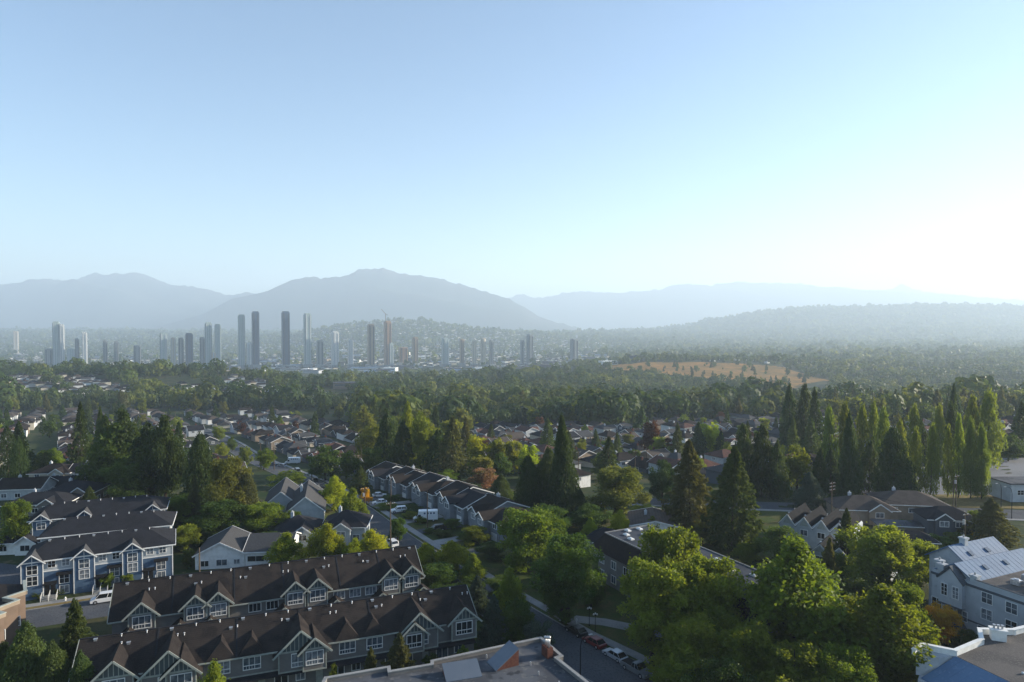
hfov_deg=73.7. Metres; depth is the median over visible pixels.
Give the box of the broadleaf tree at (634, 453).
[627,449,640,455]
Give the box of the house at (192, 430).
[185,424,204,436]
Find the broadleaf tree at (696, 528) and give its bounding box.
[683,519,716,545]
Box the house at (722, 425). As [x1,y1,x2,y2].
[709,422,728,429]
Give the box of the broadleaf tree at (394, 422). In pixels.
[378,415,398,440]
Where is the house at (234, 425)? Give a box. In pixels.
[229,422,248,432]
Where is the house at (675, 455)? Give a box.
[659,449,681,458]
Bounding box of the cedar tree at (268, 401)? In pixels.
[264,392,273,408]
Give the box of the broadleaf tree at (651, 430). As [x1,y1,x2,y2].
[638,420,660,449]
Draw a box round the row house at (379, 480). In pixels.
[369,467,400,490]
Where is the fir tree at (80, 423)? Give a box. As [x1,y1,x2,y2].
[65,401,90,464]
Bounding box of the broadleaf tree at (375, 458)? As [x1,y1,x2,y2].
[355,446,385,470]
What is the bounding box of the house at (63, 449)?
[57,446,82,451]
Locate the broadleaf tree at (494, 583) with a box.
[484,574,525,596]
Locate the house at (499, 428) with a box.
[484,424,505,430]
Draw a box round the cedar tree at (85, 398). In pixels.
[82,392,90,409]
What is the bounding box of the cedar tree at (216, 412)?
[211,402,220,417]
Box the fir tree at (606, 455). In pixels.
[591,436,621,474]
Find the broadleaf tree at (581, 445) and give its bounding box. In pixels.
[575,442,586,449]
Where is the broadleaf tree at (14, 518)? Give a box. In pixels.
[0,498,32,548]
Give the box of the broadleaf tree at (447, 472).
[438,469,459,479]
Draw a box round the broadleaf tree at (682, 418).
[677,414,689,421]
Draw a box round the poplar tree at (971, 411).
[957,393,980,460]
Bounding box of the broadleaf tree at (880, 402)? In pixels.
[866,397,886,418]
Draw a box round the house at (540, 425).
[531,422,549,430]
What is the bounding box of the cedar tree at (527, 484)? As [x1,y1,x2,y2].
[513,455,544,507]
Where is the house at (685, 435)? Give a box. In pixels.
[669,431,693,442]
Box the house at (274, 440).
[265,434,292,449]
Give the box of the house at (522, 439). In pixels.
[511,436,529,442]
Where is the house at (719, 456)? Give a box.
[703,449,730,463]
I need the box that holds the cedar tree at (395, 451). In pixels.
[386,418,420,468]
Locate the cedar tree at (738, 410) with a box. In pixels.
[735,398,742,414]
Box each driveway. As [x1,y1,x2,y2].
[370,501,413,506]
[405,514,443,522]
[417,525,461,532]
[433,536,461,544]
[467,548,478,553]
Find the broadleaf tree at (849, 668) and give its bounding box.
[805,641,879,681]
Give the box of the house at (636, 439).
[629,437,643,445]
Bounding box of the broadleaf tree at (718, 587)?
[675,552,752,641]
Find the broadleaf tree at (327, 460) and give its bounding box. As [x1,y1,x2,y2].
[306,444,348,479]
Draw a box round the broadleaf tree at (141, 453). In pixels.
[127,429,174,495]
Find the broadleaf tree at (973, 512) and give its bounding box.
[966,510,985,528]
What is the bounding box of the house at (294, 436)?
[290,431,304,441]
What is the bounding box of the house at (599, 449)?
[594,446,625,453]
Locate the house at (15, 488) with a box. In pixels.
[0,474,58,499]
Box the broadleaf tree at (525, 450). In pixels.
[514,444,539,467]
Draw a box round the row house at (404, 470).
[386,465,427,493]
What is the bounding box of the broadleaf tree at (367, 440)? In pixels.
[354,423,380,461]
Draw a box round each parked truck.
[285,457,300,463]
[413,509,437,521]
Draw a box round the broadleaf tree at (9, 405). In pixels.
[3,400,13,410]
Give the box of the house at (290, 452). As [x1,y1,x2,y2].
[286,447,304,456]
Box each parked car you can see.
[372,492,384,496]
[372,498,386,503]
[385,538,398,547]
[391,505,406,512]
[430,523,445,529]
[564,624,587,637]
[582,635,606,648]
[602,647,627,662]
[620,657,653,678]
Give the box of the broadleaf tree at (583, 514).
[567,503,611,528]
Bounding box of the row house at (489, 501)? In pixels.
[466,492,529,529]
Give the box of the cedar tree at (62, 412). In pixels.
[56,404,66,420]
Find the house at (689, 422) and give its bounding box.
[680,420,696,424]
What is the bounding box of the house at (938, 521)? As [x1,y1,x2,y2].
[910,506,979,540]
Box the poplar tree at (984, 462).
[975,423,992,498]
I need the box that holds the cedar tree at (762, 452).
[745,424,781,499]
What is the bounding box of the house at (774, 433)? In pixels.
[768,429,779,437]
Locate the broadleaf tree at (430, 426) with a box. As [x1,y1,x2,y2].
[415,421,443,464]
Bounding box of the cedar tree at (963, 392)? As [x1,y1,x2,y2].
[960,388,967,396]
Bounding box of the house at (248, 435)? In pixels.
[246,429,254,439]
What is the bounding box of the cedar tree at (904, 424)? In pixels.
[901,416,909,443]
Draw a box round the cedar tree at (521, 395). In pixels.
[519,389,525,401]
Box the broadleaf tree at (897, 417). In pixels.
[890,413,904,425]
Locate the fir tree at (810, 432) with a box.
[800,417,823,453]
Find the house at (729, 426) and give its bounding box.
[726,423,752,429]
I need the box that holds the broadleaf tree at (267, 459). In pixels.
[253,448,277,469]
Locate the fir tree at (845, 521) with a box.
[832,508,856,553]
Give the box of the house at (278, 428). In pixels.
[273,423,292,434]
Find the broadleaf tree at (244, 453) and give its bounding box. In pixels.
[238,446,253,465]
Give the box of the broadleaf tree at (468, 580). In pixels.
[455,573,487,598]
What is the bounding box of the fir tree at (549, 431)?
[540,418,555,446]
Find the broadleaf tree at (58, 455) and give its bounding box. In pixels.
[52,447,65,462]
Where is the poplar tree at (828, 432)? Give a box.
[821,403,840,466]
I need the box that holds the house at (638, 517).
[627,507,681,528]
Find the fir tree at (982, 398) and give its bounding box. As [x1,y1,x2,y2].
[979,393,985,418]
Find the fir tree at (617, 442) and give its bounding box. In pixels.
[613,432,622,452]
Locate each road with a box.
[26,601,109,626]
[172,428,529,437]
[204,429,652,681]
[635,498,1023,518]
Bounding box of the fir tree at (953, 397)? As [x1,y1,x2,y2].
[940,383,957,439]
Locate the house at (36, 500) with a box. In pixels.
[0,488,83,515]
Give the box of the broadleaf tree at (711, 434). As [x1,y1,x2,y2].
[700,422,724,451]
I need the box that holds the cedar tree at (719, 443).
[712,431,724,450]
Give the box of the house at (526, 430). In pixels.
[514,425,539,436]
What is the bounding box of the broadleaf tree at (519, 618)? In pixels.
[498,597,536,642]
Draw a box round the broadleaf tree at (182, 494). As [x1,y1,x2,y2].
[167,491,204,507]
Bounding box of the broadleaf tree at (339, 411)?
[333,403,344,418]
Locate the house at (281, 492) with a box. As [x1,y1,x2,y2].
[264,477,299,516]
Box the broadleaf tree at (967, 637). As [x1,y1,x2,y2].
[951,628,977,644]
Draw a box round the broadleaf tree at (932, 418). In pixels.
[927,416,944,425]
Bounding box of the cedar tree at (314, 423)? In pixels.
[310,412,320,435]
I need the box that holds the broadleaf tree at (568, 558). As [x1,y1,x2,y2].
[529,532,608,622]
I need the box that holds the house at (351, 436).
[344,432,362,442]
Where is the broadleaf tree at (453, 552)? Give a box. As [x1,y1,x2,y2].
[434,540,469,575]
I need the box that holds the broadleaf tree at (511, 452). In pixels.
[503,440,522,471]
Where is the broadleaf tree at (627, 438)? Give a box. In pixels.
[622,434,634,443]
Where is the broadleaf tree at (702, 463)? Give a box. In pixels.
[697,455,706,467]
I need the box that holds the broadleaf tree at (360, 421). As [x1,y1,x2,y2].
[348,405,378,434]
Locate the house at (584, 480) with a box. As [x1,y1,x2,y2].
[575,468,591,487]
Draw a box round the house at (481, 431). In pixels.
[473,427,488,435]
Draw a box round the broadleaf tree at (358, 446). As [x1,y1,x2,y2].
[353,430,368,459]
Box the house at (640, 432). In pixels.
[635,426,645,436]
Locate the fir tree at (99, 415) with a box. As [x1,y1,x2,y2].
[93,406,101,442]
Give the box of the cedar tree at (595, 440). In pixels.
[591,429,600,446]
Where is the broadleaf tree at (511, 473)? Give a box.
[501,460,513,476]
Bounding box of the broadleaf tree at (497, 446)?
[485,437,505,460]
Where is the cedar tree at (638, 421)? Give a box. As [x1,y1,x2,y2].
[632,406,645,427]
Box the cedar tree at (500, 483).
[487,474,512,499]
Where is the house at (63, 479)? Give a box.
[35,473,86,487]
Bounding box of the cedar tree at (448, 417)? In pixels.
[443,412,451,430]
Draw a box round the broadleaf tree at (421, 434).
[408,411,439,469]
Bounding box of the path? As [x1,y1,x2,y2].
[559,616,661,636]
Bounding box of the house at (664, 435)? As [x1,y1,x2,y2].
[658,432,669,442]
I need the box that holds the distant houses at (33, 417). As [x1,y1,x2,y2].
[0,358,1020,429]
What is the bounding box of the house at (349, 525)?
[319,505,372,545]
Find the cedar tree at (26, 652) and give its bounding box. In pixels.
[0,620,46,681]
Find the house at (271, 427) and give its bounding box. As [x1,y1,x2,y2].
[268,423,283,433]
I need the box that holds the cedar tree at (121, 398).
[115,388,125,407]
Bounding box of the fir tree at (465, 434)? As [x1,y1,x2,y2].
[458,417,471,468]
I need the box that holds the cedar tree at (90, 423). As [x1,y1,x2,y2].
[84,408,94,432]
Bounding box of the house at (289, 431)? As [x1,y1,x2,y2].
[284,426,305,436]
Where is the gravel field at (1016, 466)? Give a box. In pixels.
[860,458,1023,494]
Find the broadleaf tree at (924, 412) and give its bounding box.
[917,401,934,419]
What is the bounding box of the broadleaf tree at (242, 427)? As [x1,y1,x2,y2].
[237,423,245,431]
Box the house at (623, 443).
[602,440,629,446]
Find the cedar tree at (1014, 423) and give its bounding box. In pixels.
[1011,412,1022,429]
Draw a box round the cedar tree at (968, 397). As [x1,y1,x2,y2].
[962,390,974,415]
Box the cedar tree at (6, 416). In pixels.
[2,408,11,424]
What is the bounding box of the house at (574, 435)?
[553,431,580,439]
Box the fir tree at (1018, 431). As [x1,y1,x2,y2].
[1010,401,1023,457]
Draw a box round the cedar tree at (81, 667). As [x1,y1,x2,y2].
[65,649,95,681]
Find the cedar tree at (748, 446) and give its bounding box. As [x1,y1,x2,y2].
[734,423,759,496]
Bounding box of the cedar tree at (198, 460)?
[178,431,214,501]
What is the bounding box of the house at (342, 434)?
[336,428,357,440]
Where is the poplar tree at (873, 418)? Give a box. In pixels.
[864,401,879,458]
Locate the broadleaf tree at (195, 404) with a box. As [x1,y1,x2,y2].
[187,395,201,411]
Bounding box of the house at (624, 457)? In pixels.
[607,451,634,467]
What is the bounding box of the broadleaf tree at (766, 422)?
[757,418,770,429]
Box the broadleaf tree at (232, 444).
[226,437,237,450]
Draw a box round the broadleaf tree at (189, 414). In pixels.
[184,411,192,418]
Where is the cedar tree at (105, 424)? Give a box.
[74,414,112,485]
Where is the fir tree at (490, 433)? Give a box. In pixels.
[487,424,495,437]
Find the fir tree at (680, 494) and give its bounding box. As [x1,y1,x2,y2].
[660,438,726,532]
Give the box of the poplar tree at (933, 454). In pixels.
[921,421,943,496]
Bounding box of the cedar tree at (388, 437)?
[365,408,402,471]
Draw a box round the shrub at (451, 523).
[443,518,460,528]
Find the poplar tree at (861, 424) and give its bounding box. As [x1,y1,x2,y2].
[854,402,869,466]
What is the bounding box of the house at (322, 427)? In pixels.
[318,422,330,433]
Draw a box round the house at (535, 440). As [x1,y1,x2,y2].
[525,438,550,443]
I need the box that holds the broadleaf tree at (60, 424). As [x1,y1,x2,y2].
[57,421,64,427]
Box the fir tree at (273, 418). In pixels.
[267,405,277,422]
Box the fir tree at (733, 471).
[700,445,765,553]
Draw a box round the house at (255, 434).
[250,429,273,441]
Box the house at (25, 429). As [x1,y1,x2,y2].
[14,426,27,436]
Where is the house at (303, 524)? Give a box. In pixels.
[273,510,323,546]
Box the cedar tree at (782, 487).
[762,439,793,500]
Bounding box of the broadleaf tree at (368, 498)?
[358,487,372,503]
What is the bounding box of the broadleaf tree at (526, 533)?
[495,504,568,572]
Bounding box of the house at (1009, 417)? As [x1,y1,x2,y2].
[997,415,1022,420]
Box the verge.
[26,598,90,609]
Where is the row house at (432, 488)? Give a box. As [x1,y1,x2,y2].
[413,476,453,508]
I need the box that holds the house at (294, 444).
[282,440,307,454]
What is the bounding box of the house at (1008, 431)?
[994,429,1012,433]
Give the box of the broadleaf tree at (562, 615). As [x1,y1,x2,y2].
[539,580,579,623]
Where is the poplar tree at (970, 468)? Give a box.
[962,415,979,497]
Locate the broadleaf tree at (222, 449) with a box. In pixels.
[214,442,229,455]
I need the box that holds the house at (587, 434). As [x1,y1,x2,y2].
[575,429,593,438]
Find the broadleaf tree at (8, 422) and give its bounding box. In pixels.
[2,420,13,427]
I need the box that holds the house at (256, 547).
[242,532,301,565]
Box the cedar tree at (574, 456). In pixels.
[567,431,577,460]
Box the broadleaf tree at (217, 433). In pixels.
[212,426,225,441]
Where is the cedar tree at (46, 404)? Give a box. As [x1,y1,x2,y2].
[43,393,52,412]
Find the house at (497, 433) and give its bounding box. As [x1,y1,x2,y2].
[493,430,509,437]
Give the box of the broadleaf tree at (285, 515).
[278,510,301,523]
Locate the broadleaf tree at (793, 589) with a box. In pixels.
[732,533,882,665]
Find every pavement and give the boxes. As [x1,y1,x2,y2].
[26,594,96,607]
[208,429,659,667]
[601,503,1023,520]
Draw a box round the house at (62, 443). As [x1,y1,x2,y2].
[57,438,82,447]
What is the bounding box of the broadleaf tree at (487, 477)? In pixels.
[464,468,498,489]
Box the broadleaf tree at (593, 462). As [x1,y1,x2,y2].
[589,451,610,475]
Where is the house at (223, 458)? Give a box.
[211,456,233,460]
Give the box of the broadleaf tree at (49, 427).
[38,421,58,437]
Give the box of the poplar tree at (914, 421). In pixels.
[905,403,924,464]
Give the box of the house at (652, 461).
[647,455,680,472]
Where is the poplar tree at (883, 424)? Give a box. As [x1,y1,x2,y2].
[873,405,892,461]
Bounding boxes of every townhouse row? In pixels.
[17,527,175,601]
[26,495,170,536]
[37,510,176,541]
[68,584,482,681]
[107,545,429,633]
[778,503,862,548]
[811,534,896,582]
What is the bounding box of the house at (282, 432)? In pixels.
[278,429,284,435]
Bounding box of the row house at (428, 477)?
[409,472,455,502]
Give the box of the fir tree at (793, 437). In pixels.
[784,416,800,454]
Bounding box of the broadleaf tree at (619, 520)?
[606,509,630,529]
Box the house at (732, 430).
[727,428,736,433]
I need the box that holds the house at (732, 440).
[715,437,737,444]
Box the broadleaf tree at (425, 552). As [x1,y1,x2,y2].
[417,541,437,570]
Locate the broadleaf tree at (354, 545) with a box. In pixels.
[341,537,365,553]
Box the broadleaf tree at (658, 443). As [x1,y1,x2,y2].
[647,436,666,449]
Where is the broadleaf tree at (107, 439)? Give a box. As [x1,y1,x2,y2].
[88,422,132,487]
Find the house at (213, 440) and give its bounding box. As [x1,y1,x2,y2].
[196,433,217,444]
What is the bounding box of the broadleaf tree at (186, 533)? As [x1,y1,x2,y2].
[173,524,203,550]
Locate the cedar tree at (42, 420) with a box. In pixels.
[38,416,46,428]
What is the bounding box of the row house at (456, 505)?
[441,488,486,524]
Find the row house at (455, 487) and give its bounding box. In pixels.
[435,480,493,515]
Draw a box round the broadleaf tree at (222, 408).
[218,401,228,413]
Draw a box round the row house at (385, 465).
[366,461,403,484]
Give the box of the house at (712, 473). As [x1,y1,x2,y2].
[703,462,746,483]
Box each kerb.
[26,600,89,610]
[206,429,653,671]
[218,443,592,681]
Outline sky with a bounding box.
[0,0,1023,300]
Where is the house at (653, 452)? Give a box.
[639,446,668,458]
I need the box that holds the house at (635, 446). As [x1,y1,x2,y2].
[623,442,648,451]
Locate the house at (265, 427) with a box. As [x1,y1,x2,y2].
[262,421,276,429]
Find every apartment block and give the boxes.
[0,580,27,647]
[322,636,588,681]
[592,525,784,646]
[911,624,1023,681]
[925,535,1023,636]
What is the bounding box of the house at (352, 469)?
[335,459,365,473]
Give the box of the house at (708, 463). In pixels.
[700,456,719,466]
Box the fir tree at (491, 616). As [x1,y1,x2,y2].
[476,594,515,648]
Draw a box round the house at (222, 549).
[192,525,249,569]
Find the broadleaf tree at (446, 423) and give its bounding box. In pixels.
[439,419,463,439]
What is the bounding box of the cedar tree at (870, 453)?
[852,440,879,491]
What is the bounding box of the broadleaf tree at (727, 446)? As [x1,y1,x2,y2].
[720,441,731,449]
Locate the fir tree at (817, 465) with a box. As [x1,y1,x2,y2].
[810,447,830,497]
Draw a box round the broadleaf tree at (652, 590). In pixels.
[614,553,704,666]
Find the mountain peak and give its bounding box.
[883,284,970,296]
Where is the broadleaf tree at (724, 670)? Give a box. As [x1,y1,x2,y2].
[678,655,762,681]
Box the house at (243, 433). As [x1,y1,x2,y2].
[241,428,255,437]
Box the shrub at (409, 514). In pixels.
[402,511,416,518]
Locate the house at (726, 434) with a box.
[722,431,735,438]
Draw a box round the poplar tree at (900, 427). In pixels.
[896,418,908,462]
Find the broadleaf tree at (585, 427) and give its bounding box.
[581,425,591,432]
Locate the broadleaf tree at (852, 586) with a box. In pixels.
[836,576,872,610]
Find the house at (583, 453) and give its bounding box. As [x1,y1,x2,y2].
[574,447,596,461]
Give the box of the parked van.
[90,590,111,604]
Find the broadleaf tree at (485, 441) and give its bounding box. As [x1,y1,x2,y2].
[480,440,490,447]
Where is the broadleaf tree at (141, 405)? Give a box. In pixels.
[134,397,147,412]
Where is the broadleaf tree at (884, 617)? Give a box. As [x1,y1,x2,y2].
[815,577,950,681]
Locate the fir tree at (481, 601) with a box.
[469,575,489,616]
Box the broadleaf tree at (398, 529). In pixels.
[387,517,407,540]
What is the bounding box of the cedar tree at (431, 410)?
[427,403,435,426]
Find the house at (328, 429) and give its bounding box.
[324,425,345,435]
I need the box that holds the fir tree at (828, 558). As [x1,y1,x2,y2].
[819,537,844,599]
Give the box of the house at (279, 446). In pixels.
[275,440,288,452]
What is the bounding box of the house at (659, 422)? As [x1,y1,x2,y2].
[643,419,665,430]
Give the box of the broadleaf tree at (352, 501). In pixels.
[336,488,369,513]
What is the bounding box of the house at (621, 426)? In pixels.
[615,421,632,432]
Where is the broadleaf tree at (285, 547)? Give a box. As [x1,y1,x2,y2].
[262,531,308,562]
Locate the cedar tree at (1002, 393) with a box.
[996,386,1005,402]
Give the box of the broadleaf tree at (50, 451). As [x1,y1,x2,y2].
[35,449,57,467]
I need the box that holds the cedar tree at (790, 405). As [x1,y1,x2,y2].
[777,382,802,447]
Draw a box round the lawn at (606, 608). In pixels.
[296,509,915,680]
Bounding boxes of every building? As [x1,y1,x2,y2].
[276,364,301,367]
[280,367,300,370]
[299,369,322,372]
[333,381,355,388]
[351,367,377,370]
[383,367,397,370]
[401,365,411,368]
[535,364,550,368]
[542,361,553,364]
[598,360,617,364]
[629,355,645,361]
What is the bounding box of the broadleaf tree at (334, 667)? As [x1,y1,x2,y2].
[328,664,337,675]
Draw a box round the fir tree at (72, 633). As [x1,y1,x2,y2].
[58,597,98,665]
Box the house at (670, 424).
[660,421,679,429]
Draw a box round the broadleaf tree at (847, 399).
[845,396,861,417]
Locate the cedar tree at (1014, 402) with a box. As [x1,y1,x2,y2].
[1009,397,1016,415]
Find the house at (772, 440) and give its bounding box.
[764,436,779,446]
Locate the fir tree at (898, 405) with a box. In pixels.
[890,396,904,424]
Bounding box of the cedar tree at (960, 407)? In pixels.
[953,395,963,416]
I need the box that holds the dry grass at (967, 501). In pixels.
[853,493,1023,508]
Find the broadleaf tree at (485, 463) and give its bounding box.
[466,455,494,477]
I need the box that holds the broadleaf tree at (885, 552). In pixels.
[833,521,927,587]
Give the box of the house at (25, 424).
[9,422,29,433]
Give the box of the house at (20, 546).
[0,527,39,555]
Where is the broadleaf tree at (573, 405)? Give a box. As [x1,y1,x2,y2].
[567,400,583,420]
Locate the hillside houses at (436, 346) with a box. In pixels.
[1,321,788,354]
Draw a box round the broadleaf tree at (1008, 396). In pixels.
[1005,393,1017,413]
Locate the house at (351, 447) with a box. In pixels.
[337,444,360,458]
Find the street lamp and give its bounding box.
[580,633,592,674]
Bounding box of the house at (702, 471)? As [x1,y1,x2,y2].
[677,466,711,479]
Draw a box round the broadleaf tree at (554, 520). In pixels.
[548,518,565,542]
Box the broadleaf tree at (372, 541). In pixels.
[360,528,392,550]
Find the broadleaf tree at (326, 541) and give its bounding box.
[299,522,347,558]
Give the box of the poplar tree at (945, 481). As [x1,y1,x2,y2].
[941,424,955,495]
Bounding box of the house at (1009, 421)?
[999,419,1012,423]
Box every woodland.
[0,357,1023,406]
[0,371,1023,426]
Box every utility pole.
[361,487,368,511]
[386,501,394,546]
[427,490,427,527]
[830,482,834,511]
[954,475,957,506]
[962,512,968,536]
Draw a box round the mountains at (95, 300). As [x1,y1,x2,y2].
[0,272,254,328]
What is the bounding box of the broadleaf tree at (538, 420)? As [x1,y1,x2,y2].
[535,416,544,423]
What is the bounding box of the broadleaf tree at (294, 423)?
[292,421,298,427]
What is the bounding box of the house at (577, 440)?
[574,437,591,444]
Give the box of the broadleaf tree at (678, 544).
[627,523,703,597]
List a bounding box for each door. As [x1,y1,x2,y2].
[45,585,49,594]
[51,584,55,593]
[96,578,100,587]
[316,669,322,681]
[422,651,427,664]
[491,532,496,541]
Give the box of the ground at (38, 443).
[0,307,1023,662]
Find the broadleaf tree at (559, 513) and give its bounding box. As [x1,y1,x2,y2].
[527,503,574,529]
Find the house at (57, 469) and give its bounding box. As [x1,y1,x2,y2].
[26,460,71,476]
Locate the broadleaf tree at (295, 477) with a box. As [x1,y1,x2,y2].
[265,470,305,486]
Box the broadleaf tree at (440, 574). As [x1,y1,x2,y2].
[421,561,458,588]
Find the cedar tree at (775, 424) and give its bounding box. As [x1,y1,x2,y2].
[772,416,777,428]
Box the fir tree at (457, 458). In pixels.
[430,416,471,480]
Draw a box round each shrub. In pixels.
[31,593,39,600]
[99,572,114,587]
[119,573,133,580]
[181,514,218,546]
[181,548,195,568]
[373,502,397,510]
[381,494,401,500]
[399,503,424,512]
[402,511,416,518]
[414,516,426,523]
[421,652,440,663]
[422,527,435,534]
[433,529,452,537]
[443,518,460,528]
[456,645,468,653]
[592,567,605,588]
[929,533,954,548]
[943,531,970,544]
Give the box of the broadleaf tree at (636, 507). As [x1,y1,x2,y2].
[630,503,655,509]
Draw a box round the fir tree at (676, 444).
[669,423,684,452]
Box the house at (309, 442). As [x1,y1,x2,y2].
[304,434,318,446]
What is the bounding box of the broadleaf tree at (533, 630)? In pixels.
[521,618,555,644]
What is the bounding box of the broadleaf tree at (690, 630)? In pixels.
[642,607,724,673]
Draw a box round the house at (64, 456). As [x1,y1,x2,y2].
[62,453,82,460]
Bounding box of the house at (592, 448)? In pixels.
[577,444,598,451]
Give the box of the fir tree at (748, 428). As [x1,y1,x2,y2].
[742,421,752,447]
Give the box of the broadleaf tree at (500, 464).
[490,452,512,476]
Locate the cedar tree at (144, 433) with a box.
[115,421,161,496]
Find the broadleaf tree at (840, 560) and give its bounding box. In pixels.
[815,550,848,582]
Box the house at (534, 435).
[530,430,542,438]
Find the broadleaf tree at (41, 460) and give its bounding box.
[32,452,55,470]
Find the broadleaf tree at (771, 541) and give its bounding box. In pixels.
[752,525,803,564]
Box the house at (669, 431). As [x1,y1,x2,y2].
[660,427,674,433]
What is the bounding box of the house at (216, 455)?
[211,454,231,457]
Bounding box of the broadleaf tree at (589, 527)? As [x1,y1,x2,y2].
[582,517,597,534]
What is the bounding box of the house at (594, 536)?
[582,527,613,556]
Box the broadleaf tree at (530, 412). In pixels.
[526,407,539,422]
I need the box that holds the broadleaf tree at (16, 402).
[6,396,19,409]
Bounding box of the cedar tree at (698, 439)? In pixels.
[691,421,708,457]
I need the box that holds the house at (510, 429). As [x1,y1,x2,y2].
[504,427,515,431]
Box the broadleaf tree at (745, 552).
[730,542,761,563]
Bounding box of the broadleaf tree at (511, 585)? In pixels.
[492,566,525,611]
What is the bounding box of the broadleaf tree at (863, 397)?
[857,393,869,409]
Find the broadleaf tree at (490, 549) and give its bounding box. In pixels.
[473,541,504,559]
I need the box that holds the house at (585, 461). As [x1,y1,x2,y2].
[579,455,595,467]
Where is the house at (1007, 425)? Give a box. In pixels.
[986,422,1010,431]
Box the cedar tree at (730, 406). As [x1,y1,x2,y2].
[727,397,733,412]
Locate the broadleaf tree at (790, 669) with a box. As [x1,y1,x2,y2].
[742,639,846,681]
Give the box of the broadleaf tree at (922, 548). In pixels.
[907,538,938,586]
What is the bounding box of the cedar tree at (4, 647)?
[0,640,23,681]
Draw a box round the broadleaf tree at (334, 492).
[318,475,348,509]
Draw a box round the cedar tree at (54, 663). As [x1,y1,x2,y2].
[29,639,71,681]
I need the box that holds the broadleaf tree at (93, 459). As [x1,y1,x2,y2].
[74,446,121,485]
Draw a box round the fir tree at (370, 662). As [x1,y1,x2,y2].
[362,646,379,669]
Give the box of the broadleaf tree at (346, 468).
[335,450,361,478]
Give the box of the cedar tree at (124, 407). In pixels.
[116,404,129,418]
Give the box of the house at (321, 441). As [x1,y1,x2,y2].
[312,435,336,447]
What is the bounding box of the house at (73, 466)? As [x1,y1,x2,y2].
[65,460,88,474]
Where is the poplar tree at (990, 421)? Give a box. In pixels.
[974,387,1008,468]
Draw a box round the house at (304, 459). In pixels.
[301,451,317,463]
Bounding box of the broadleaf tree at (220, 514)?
[194,498,248,537]
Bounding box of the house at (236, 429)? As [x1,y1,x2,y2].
[234,427,249,433]
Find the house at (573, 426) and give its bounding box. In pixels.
[566,424,579,427]
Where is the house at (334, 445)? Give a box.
[323,442,344,449]
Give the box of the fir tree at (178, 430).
[173,421,188,458]
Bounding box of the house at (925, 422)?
[905,419,930,424]
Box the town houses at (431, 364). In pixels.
[4,347,608,370]
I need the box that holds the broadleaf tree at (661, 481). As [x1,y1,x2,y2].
[648,459,675,501]
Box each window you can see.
[0,546,6,551]
[14,493,20,497]
[18,616,20,625]
[19,545,29,551]
[26,565,37,575]
[26,576,37,586]
[36,522,45,529]
[47,561,55,567]
[59,574,69,583]
[59,584,69,593]
[62,559,69,565]
[78,558,89,568]
[79,569,89,579]
[98,554,106,561]
[102,677,124,681]
[109,567,119,576]
[110,577,118,586]
[112,552,119,559]
[127,552,137,561]
[127,562,137,572]
[132,615,150,629]
[146,548,153,554]
[156,561,165,569]
[157,570,165,576]
[159,546,165,553]
[170,672,191,681]
[186,606,203,620]
[200,560,208,566]
[210,602,226,616]
[216,559,227,565]
[219,661,229,674]
[233,559,239,563]
[243,656,260,670]
[247,555,264,561]
[248,602,260,612]
[266,600,278,609]
[274,675,287,681]
[287,592,302,605]
[291,653,302,667]
[296,673,304,680]
[300,535,306,540]
[306,649,323,665]
[310,588,325,601]
[333,590,344,598]
[336,531,345,537]
[336,666,344,673]
[339,640,355,654]
[349,588,360,597]
[351,663,360,670]
[353,534,359,539]
[365,586,376,594]
[366,636,382,649]
[384,578,397,590]
[405,575,417,587]
[406,633,421,648]
[424,632,427,643]
[436,648,447,657]
[454,645,461,652]
[456,620,472,635]
[611,560,615,570]
[611,574,615,584]
[623,566,628,574]
[800,529,807,535]
[817,532,824,538]
[876,513,883,517]
[931,595,941,607]
[940,521,948,526]
[941,582,947,595]
[952,586,958,600]
[955,522,962,527]
[956,609,967,622]
[980,607,992,621]
[981,591,992,605]
[1005,600,1017,615]
[1005,618,1017,627]
[1017,490,1023,494]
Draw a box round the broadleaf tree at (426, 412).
[411,409,434,432]
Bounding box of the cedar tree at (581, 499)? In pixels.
[566,486,588,522]
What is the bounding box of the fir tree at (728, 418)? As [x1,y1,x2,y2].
[723,410,731,423]
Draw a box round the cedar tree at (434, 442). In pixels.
[421,429,455,473]
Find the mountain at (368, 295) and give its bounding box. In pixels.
[150,268,576,330]
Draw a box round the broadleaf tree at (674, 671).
[649,652,710,681]
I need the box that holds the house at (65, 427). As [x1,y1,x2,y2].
[61,424,73,430]
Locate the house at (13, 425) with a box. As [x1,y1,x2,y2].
[4,424,28,434]
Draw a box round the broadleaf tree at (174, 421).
[170,416,183,428]
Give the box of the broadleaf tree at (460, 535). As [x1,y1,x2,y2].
[456,532,468,540]
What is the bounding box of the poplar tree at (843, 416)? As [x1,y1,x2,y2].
[835,401,852,463]
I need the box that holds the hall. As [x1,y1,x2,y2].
[989,476,1023,501]

